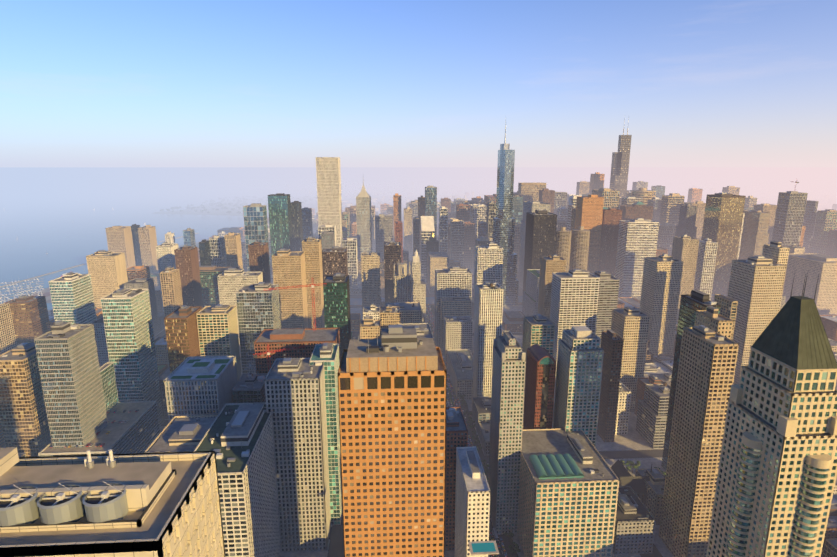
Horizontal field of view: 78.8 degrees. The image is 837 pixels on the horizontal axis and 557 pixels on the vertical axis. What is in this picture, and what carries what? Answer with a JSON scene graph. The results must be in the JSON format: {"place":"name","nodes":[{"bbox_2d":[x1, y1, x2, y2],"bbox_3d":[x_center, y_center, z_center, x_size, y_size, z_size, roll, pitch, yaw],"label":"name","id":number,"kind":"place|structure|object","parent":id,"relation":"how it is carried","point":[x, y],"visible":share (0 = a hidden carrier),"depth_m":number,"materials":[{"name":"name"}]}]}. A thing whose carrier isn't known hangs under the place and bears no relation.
{"place":"outdoors","nodes":[
{"label":"outdoors","id":0,"kind":"place"},
{"bbox_2d":[105,226,135,268],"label":"building","id":1,"kind":"structure","parent":0,"point":[119,239],"depth_m":1366.48,"materials":[{"name":"beige concrete"}]},
{"bbox_2d":[0,174,309,303],"bbox_3d":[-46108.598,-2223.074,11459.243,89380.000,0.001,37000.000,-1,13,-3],"label":"lake","id":2,"kind":"structure","parent":0,"point":[60,221],"depth_m":3258.37,"materials":[{"name":"liquid"}]},
{"bbox_2d":[153,198,314,216],"bbox_3d":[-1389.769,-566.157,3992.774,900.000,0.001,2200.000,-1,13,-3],"label":"shoreline","id":3,"kind":"structure","parent":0,"point":[208,207],"depth_m":3702.52,"materials":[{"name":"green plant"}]},
{"bbox_2d":[5,215,725,556],"bbox_3d":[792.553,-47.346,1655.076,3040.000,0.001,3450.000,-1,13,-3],"label":"asphalt ground","id":4,"kind":"structure","parent":0,"point":[336,544],"depth_m":563.71,"materials":[{"name":"grey asphalt"}]},
{"bbox_2d":[0,303,16,354],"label":"building","id":5,"kind":"structure","parent":4,"relation":"on","point":[7,338],"depth_m":781.91,"materials":[{"name":"beige concrete"}]},
{"bbox_2d":[0,341,51,456],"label":"high-rise building","id":6,"kind":"structure","parent":4,"relation":"on","point":[24,421],"depth_m":518.84,"materials":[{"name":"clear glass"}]},
{"bbox_2d":[5,295,48,344],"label":"building","id":7,"kind":"structure","parent":4,"relation":"on","point":[30,316],"depth_m":800.25,"materials":[{"name":"brown glass"}]},
{"bbox_2d":[34,320,107,447],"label":"building","id":8,"kind":"structure","parent":4,"relation":"on","point":[68,364],"depth_m":458.64,"materials":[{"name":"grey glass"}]},
{"bbox_2d":[48,269,96,323],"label":"building","id":9,"kind":"structure","parent":4,"relation":"on","point":[72,295],"depth_m":699.05,"materials":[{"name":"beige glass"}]},
{"bbox_2d":[38,401,159,456],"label":"building","id":10,"kind":"structure","parent":4,"relation":"on","point":[138,431],"depth_m":508.09,"materials":[{"name":"grey concrete"}]},
{"bbox_2d":[86,250,127,307],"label":"building","id":11,"kind":"structure","parent":4,"relation":"on","point":[107,270],"depth_m":928.68,"materials":[{"name":"beige concrete"}]},
{"bbox_2d":[99,362,118,413],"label":"building","id":12,"kind":"structure","parent":4,"relation":"on","point":[109,386],"depth_m":534.45,"materials":[{"name":"green glass"}]},
{"bbox_2d":[0,447,224,556],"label":"building","id":13,"kind":"structure","parent":4,"relation":"on","point":[164,504],"depth_m":77.26,"materials":[{"name":"beige concrete"}]},
{"bbox_2d":[100,287,163,426],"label":"building","id":14,"kind":"structure","parent":4,"relation":"on","point":[127,319],"depth_m":576.21,"materials":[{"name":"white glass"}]},
{"bbox_2d":[156,242,178,311],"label":"building","id":15,"kind":"structure","parent":4,"relation":"on","point":[165,255],"depth_m":1036.11,"materials":[{"name":"beige concrete"}]},
{"bbox_2d":[160,266,182,316],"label":"building","id":16,"kind":"structure","parent":4,"relation":"on","point":[171,288],"depth_m":882.87,"materials":[{"name":"beige concrete"}]},
{"bbox_2d":[144,415,217,452],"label":"building roof","id":17,"kind":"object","parent":4,"relation":"on","point":[182,434],"visible":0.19,"depth_m":368.20,"materials":[{"name":"grey concrete"}]},
{"bbox_2d":[164,305,201,373],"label":"building","id":18,"kind":"structure","parent":4,"relation":"on","point":[181,330],"depth_m":559.69,"materials":[{"name":"brown concrete"}]},
{"bbox_2d":[174,245,202,308],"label":"building","id":19,"kind":"structure","parent":4,"relation":"on","point":[187,261],"depth_m":949.78,"materials":[{"name":"brown brick"}]},
{"bbox_2d":[164,356,237,425],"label":"building","id":20,"kind":"structure","parent":4,"relation":"on","point":[200,385],"depth_m":427.22,"materials":[{"name":"blue glass"}]},
{"bbox_2d":[209,235,226,266],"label":"building","id":21,"kind":"structure","parent":4,"relation":"on","point":[217,250],"depth_m":1170.95,"materials":[{"name":"grey glass"}]},
{"bbox_2d":[196,303,241,379],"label":"building","id":22,"kind":"structure","parent":4,"relation":"on","point":[217,325],"depth_m":585.59,"materials":[{"name":"beige concrete"}]},
{"bbox_2d":[224,232,242,268],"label":"building","id":23,"kind":"structure","parent":4,"relation":"on","point":[233,249],"depth_m":1141.82,"materials":[{"name":"beige concrete"}]},
{"bbox_2d":[194,402,280,556],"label":"building","id":24,"kind":"structure","parent":4,"relation":"on","point":[237,438],"depth_m":347.96,"materials":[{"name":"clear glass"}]},
{"bbox_2d":[217,268,262,353],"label":"building","id":25,"kind":"structure","parent":4,"relation":"on","point":[232,282],"depth_m":815.20,"materials":[{"name":"beige concrete"}]},
{"bbox_2d":[232,373,267,402],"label":"building","id":26,"kind":"structure","parent":4,"relation":"on","point":[249,388],"depth_m":457.07,"materials":[{"name":"grey concrete"}]},
{"bbox_2d":[243,203,270,279],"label":"building","id":27,"kind":"structure","parent":4,"relation":"on","point":[255,222],"depth_m":1328.63,"materials":[{"name":"teal glass"}]},
{"bbox_2d":[236,281,280,373],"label":"building","id":28,"kind":"structure","parent":4,"relation":"on","point":[258,309],"depth_m":615.11,"materials":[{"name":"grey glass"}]},
{"bbox_2d":[248,241,270,282],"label":"building","id":29,"kind":"structure","parent":4,"relation":"on","point":[258,256],"depth_m":998.85,"materials":[{"name":"brown glass"}]},
{"bbox_2d":[268,193,292,272],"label":"building","id":30,"kind":"structure","parent":4,"relation":"on","point":[280,219],"depth_m":1380.69,"materials":[{"name":"teal glass"}]},
{"bbox_2d":[272,249,307,328],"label":"building","id":31,"kind":"structure","parent":4,"relation":"on","point":[288,267],"depth_m":843.05,"materials":[{"name":"beige concrete"}]},
{"bbox_2d":[254,328,339,373],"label":"brick building","id":32,"kind":"structure","parent":4,"relation":"on","point":[310,338],"depth_m":491.12,"materials":[{"name":"red brick"}]},
{"bbox_2d":[291,201,302,251],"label":"building","id":33,"kind":"structure","parent":4,"relation":"on","point":[296,218],"depth_m":1455.86,"materials":[{"name":"grey glass"}]},
{"bbox_2d":[264,358,330,551],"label":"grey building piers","id":34,"kind":"structure","parent":4,"relation":"on","point":[295,394],"depth_m":405.58,"materials":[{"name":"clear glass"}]},
{"bbox_2d":[302,236,324,327],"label":"building","id":35,"kind":"structure","parent":4,"relation":"on","point":[311,248],"depth_m":883.28,"materials":[{"name":"beige concrete"}]},
{"bbox_2d":[309,343,341,524],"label":"skyscraper","id":36,"kind":"structure","parent":4,"relation":"on","point":[327,354],"depth_m":436.84,"materials":[{"name":"teal glass"}]},
{"bbox_2d":[316,157,342,246],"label":"building","id":37,"kind":"structure","parent":4,"relation":"on","point":[328,174],"depth_m":1448.91,"materials":[{"name":"beige concrete"}]},
{"bbox_2d":[322,246,347,280],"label":"building","id":38,"kind":"structure","parent":4,"relation":"on","point":[334,259],"depth_m":988.92,"materials":[{"name":"brown glass"}]},
{"bbox_2d":[323,273,350,360],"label":"building","id":39,"kind":"structure","parent":4,"relation":"on","point":[336,291],"depth_m":659.46,"materials":[{"name":"green glass"}]},
{"bbox_2d":[342,237,357,286],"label":"building","id":40,"kind":"structure","parent":4,"relation":"on","point":[349,244],"depth_m":1311.92,"materials":[{"name":"beige concrete"}]},
{"bbox_2d":[356,182,371,258],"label":"skyscraper","id":41,"kind":"structure","parent":4,"relation":"on","point":[364,221],"depth_m":1462.26,"materials":[{"name":"beige stone"}]},
{"bbox_2d":[360,315,380,338],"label":"building","id":42,"kind":"structure","parent":4,"relation":"on","point":[369,327],"depth_m":631.66,"materials":[{"name":"beige concrete"}]},
{"bbox_2d":[361,252,380,314],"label":"building","id":43,"kind":"structure","parent":4,"relation":"on","point":[370,274],"depth_m":1020.08,"materials":[{"name":"beige concrete"}]},
{"bbox_2d":[375,214,392,257],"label":"building","id":44,"kind":"structure","parent":4,"relation":"on","point":[383,228],"depth_m":1502.22,"materials":[{"name":"grey concrete"}]},
{"bbox_2d":[380,304,399,333],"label":"building","id":45,"kind":"structure","parent":4,"relation":"on","point":[389,314],"depth_m":686.86,"materials":[{"name":"beige concrete"}]},
{"bbox_2d":[338,325,446,556],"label":"skyscraper","id":46,"kind":"structure","parent":4,"relation":"on","point":[392,399],"depth_m":240.42,"materials":[{"name":"orange concrete"}]},
{"bbox_2d":[384,241,400,302],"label":"building","id":47,"kind":"structure","parent":4,"relation":"on","point":[392,252],"depth_m":1027.15,"materials":[{"name":"brown glass"}]},
{"bbox_2d":[393,261,410,301],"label":"high-rise building","id":48,"kind":"structure","parent":4,"relation":"on","point":[402,283],"depth_m":945.11,"materials":[{"name":"beige stone"}]},
{"bbox_2d":[385,302,421,322],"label":"building","id":49,"kind":"structure","parent":4,"relation":"on","point":[410,312],"depth_m":751.04,"materials":[{"name":"grey glass"}]},
{"bbox_2d":[404,207,411,254],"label":"building","id":50,"kind":"structure","parent":4,"relation":"on","point":[408,228],"depth_m":1805.64,"materials":[{"name":"beige concrete"}]},
{"bbox_2d":[411,250,425,321],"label":"skyscraper","id":51,"kind":"structure","parent":4,"relation":"on","point":[418,288],"depth_m":1013.73,"materials":[{"name":"beige stone"}]},
{"bbox_2d":[3,215,836,556],"bbox_3d":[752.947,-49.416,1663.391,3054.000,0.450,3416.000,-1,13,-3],"label":"ground blocks","id":52,"kind":"structure","parent":4,"relation":"on","point":[631,439],"depth_m":575.37,"materials":[{"name":"white paint"}]},
{"bbox_2d":[0,352,836,556],"bbox_3d":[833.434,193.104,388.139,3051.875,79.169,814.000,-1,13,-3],"label":"buildings","id":53,"kind":"structure","parent":52,"relation":"on","point":[652,412],"depth_m":586.70,"materials":[{"name":"grey concrete"}]},
{"bbox_2d":[46,194,836,371],"bbox_3d":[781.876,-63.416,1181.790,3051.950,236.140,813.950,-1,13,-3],"label":"buildings","id":54,"kind":"structure","parent":52,"relation":"on","point":[595,218],"depth_m":1261.22,"materials":[{"name":"beige concrete"}]},
{"bbox_2d":[421,216,434,278],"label":"skyscraper","id":55,"kind":"structure","parent":4,"relation":"on","point":[427,226],"depth_m":1419.98,"materials":[{"name":"beige concrete"}]},
{"bbox_2d":[425,186,436,239],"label":"building","id":56,"kind":"structure","parent":4,"relation":"on","point":[430,200],"depth_m":1592.44,"materials":[{"name":"glass"}]},
{"bbox_2d":[439,206,447,252],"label":"building","id":57,"kind":"structure","parent":4,"relation":"on","point":[443,225],"depth_m":1461.95,"materials":[{"name":"beige glass"}]},
{"bbox_2d":[435,266,471,346],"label":"building","id":58,"kind":"structure","parent":4,"relation":"on","point":[452,281],"depth_m":869.66,"materials":[{"name":"beige concrete"}]},
{"bbox_2d":[444,407,467,550],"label":"building","id":59,"kind":"structure","parent":4,"relation":"on","point":[456,432],"depth_m":409.88,"materials":[{"name":"brown brick"}]},
{"bbox_2d":[440,296,471,353],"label":"building","id":60,"kind":"structure","parent":4,"relation":"on","point":[457,306],"depth_m":848.91,"materials":[{"name":"grey concrete"}]},
{"bbox_2d":[450,219,464,266],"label":"building","id":61,"kind":"structure","parent":4,"relation":"on","point":[456,238],"depth_m":1521.64,"materials":[{"name":"grey glass"}]},
{"bbox_2d":[443,316,472,362],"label":"building","id":62,"kind":"structure","parent":4,"relation":"on","point":[457,332],"depth_m":816.73,"materials":[{"name":"beige concrete"}]},
{"bbox_2d":[447,349,472,399],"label":"building","id":63,"kind":"structure","parent":4,"relation":"on","point":[460,365],"depth_m":725.40,"materials":[{"name":"grey concrete"}]},
{"bbox_2d":[426,304,506,556],"bbox_3d":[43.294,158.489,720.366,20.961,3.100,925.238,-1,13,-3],"label":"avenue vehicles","id":64,"kind":"object","parent":4,"relation":"on","point":[497,538],"visible":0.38,"depth_m":678.64,"materials":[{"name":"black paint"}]},
{"bbox_2d":[454,446,489,556],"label":"building","id":65,"kind":"structure","parent":4,"relation":"on","point":[472,504],"depth_m":354.57,"materials":[{"name":"white concrete"}]},
{"bbox_2d":[428,305,520,556],"bbox_3d":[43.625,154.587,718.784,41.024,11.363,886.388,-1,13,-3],"label":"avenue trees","id":66,"kind":"object","parent":4,"relation":"on","point":[510,535],"visible":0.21,"depth_m":567.59,"materials":[{"name":"green plant"}]},
{"bbox_2d":[472,282,502,402],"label":"tall white building","id":67,"kind":"structure","parent":4,"relation":"on","point":[488,311],"depth_m":636.80,"materials":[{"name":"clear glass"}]},
{"bbox_2d":[473,242,502,331],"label":"building","id":68,"kind":"structure","parent":4,"relation":"on","point":[488,265],"depth_m":926.85,"materials":[{"name":"beige concrete"}]},
{"bbox_2d":[493,124,518,304],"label":"skyscraper","id":69,"kind":"structure","parent":4,"relation":"on","point":[503,228],"depth_m":1127.35,"materials":[{"name":"blue glass"}]},
{"bbox_2d":[488,331,525,533],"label":"skyscraper","id":70,"kind":"structure","parent":4,"relation":"on","point":[508,386],"depth_m":426.41,"materials":[{"name":"beige concrete"}]},
{"bbox_2d":[518,183,545,219],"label":"building","id":71,"kind":"structure","parent":4,"relation":"on","point":[528,191],"depth_m":1903.43,"materials":[{"name":"beige concrete"}]},
{"bbox_2d":[522,314,554,412],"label":"building","id":72,"kind":"structure","parent":4,"relation":"on","point":[538,329],"depth_m":600.86,"materials":[{"name":"blue glass"}]},
{"bbox_2d":[523,344,555,428],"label":"skyscraper","id":73,"kind":"structure","parent":4,"relation":"on","point":[539,385],"depth_m":469.38,"materials":[{"name":"red glass"}]},
{"bbox_2d":[522,209,556,300],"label":"skyscraper","id":74,"kind":"structure","parent":4,"relation":"on","point":[540,235],"depth_m":1089.52,"materials":[{"name":"black glass"}]},
{"bbox_2d":[538,254,565,318],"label":"building","id":75,"kind":"structure","parent":4,"relation":"on","point":[550,264],"depth_m":838.46,"materials":[{"name":"beige concrete"}]},
{"bbox_2d":[555,227,571,271],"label":"skyscraper","id":76,"kind":"structure","parent":4,"relation":"on","point":[563,243],"depth_m":1116.49,"materials":[{"name":"beige concrete"}]},
{"bbox_2d":[517,326,618,556],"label":"buildings","id":77,"kind":"structure","parent":4,"relation":"on","point":[568,491],"depth_m":404.66,"materials":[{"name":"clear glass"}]},
{"bbox_2d":[550,269,599,396],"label":"skyscraper","id":78,"kind":"structure","parent":4,"relation":"on","point":[574,297],"depth_m":678.86,"materials":[{"name":"beige concrete"}]},
{"bbox_2d":[569,226,589,270],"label":"skyscraper","id":79,"kind":"structure","parent":4,"relation":"on","point":[579,248],"depth_m":1127.37,"materials":[{"name":"beige concrete"}]},
{"bbox_2d":[594,271,619,346],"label":"building","id":80,"kind":"structure","parent":4,"relation":"on","point":[608,294],"depth_m":770.31,"materials":[{"name":"grey concrete"}]},
{"bbox_2d":[597,329,623,441],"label":"building","id":81,"kind":"structure","parent":4,"relation":"on","point":[611,344],"depth_m":578.91,"materials":[{"name":"brown glass"}]},
{"bbox_2d":[610,119,631,204],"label":"skyscraper","id":82,"kind":"structure","parent":4,"relation":"on","point":[619,169],"depth_m":2228.38,"materials":[{"name":"black glass"}]},
{"bbox_2d":[615,381,631,434],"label":"building","id":83,"kind":"structure","parent":4,"relation":"on","point":[623,408],"depth_m":599.42,"materials":[{"name":"beige concrete"}]},
{"bbox_2d":[611,306,649,408],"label":"building","id":84,"kind":"structure","parent":4,"relation":"on","point":[630,326],"depth_m":653.64,"materials":[{"name":"beige concrete"}]},
{"bbox_2d":[613,486,655,554],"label":"building","id":85,"kind":"structure","parent":4,"relation":"on","point":[635,523],"depth_m":417.76,"materials":[{"name":"grey concrete"}]},
{"bbox_2d":[620,203,652,219],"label":"building","id":86,"kind":"structure","parent":4,"relation":"on","point":[629,212],"depth_m":1536.84,"materials":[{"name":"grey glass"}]},
{"bbox_2d":[615,218,658,296],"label":"building bands","id":87,"kind":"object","parent":4,"relation":"on","point":[637,241],"visible":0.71,"depth_m":1201.57,"materials":[{"name":"white concrete"}]},
{"bbox_2d":[611,459,665,505],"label":"gothic chapel","id":88,"kind":"structure","parent":4,"relation":"on","point":[637,484],"depth_m":479.04,"materials":[{"name":"grey stone"}]},
{"bbox_2d":[635,468,664,517],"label":"building","id":89,"kind":"structure","parent":4,"relation":"on","point":[655,484],"depth_m":471.76,"materials":[{"name":"grey concrete"}]},
{"bbox_2d":[640,254,682,354],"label":"building","id":90,"kind":"structure","parent":4,"relation":"on","point":[661,284],"depth_m":816.19,"materials":[{"name":"beige concrete"}]},
{"bbox_2d":[659,193,684,224],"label":"building","id":91,"kind":"structure","parent":4,"relation":"on","point":[671,203],"depth_m":1698.92,"materials":[{"name":"grey concrete"}]},
{"bbox_2d":[671,235,698,320],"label":"building","id":92,"kind":"structure","parent":4,"relation":"on","point":[685,249],"depth_m":1003.61,"materials":[{"name":"beige concrete"}]},
{"bbox_2d":[661,290,720,469],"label":"dark glass building","id":93,"kind":"structure","parent":4,"relation":"on","point":[692,302],"depth_m":502.73,"materials":[{"name":"black glass"}]},
{"bbox_2d":[659,325,738,556],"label":"brown building","id":94,"kind":"structure","parent":4,"relation":"on","point":[706,368],"depth_m":389.15,"materials":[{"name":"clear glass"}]},
{"bbox_2d":[693,238,717,300],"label":"building","id":95,"kind":"structure","parent":4,"relation":"on","point":[705,263],"depth_m":1061.83,"materials":[{"name":"beige concrete"}]},
{"bbox_2d":[694,306,733,338],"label":"building","id":96,"kind":"structure","parent":4,"relation":"on","point":[710,317],"depth_m":422.09,"materials":[{"name":"beige concrete"}]},
{"bbox_2d":[701,193,745,293],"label":"skyscraper","id":97,"kind":"structure","parent":4,"relation":"on","point":[723,218],"depth_m":1239.72,"materials":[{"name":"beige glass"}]},
{"bbox_2d":[714,294,737,339],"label":"building","id":98,"kind":"structure","parent":4,"relation":"on","point":[728,308],"depth_m":573.66,"materials":[{"name":"grey concrete"}]},
{"bbox_2d":[728,255,786,384],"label":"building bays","id":99,"kind":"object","parent":4,"relation":"on","point":[756,286],"visible":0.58,"depth_m":676.08,"materials":[{"name":"beige concrete"}]},
{"bbox_2d":[706,271,836,556],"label":"skyscraper","id":100,"kind":"structure","parent":4,"relation":"on","point":[776,478],"depth_m":230.13,"materials":[{"name":"beige concrete"}]},
{"bbox_2d":[762,241,789,264],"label":"building","id":101,"kind":"structure","parent":4,"relation":"on","point":[776,251],"depth_m":700.88,"materials":[{"name":"beige concrete"}]},
{"bbox_2d":[772,191,807,246],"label":"skyscraper","id":102,"kind":"structure","parent":4,"relation":"on","point":[789,218],"depth_m":1366.90,"materials":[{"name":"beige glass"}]},
{"bbox_2d":[782,253,836,313],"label":"building","id":103,"kind":"structure","parent":4,"relation":"on","point":[814,265],"depth_m":1099.20,"materials":[{"name":"beige concrete"}]},
{"bbox_2d":[802,200,818,253],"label":"building","id":104,"kind":"structure","parent":4,"relation":"on","point":[810,215],"depth_m":1589.14,"materials":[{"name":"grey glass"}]},
{"bbox_2d":[0,167,836,314],"bbox_3d":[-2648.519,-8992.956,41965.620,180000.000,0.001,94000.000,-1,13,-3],"label":"ground","id":105,"kind":"structure","parent":0,"point":[367,176],"depth_m":14817.60,"materials":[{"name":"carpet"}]},
{"bbox_2d":[138,225,157,272],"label":"building","id":106,"kind":"structure","parent":105,"relation":"on","point":[147,239],"depth_m":1395.53,"materials":[{"name":"beige concrete"}]},
{"bbox_2d":[160,196,378,268],"bbox_3d":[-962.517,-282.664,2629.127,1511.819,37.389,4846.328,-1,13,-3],"label":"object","id":107,"kind":"object","parent":105,"relation":"on","point":[221,205],"visible":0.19,"depth_m":3876.79,"materials":[{"name":"green plant"}]},
{"bbox_2d":[241,178,836,211],"bbox_3d":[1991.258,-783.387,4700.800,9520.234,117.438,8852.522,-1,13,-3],"label":"distant city skyline","id":108,"kind":"structure","parent":105,"relation":"on","point":[832,200],"depth_m":6657.87},
{"bbox_2d":[0,0,836,166],"label":"sky","id":109,"kind":"structure","parent":0,"point":[84,83],"materials":[{"name":"blue"}]},
{"bbox_2d":[468,540,498,554],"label":"pool","id":110,"kind":"structure","parent":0,"point":[483,547],"depth_m":290.25,"materials":[{"name":"teal liquid"}]},
{"label":"grant park ground","id":111,"kind":"object","parent":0,"visible":0},
{"bbox_2d":[197,188,816,267],"bbox_3d":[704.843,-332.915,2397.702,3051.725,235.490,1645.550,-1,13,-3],"label":"distant buildings","id":112,"kind":"structure","parent":111,"relation":"on","point":[471,213],"depth_m":1679.99,"materials":[{"name":"beige concrete"}]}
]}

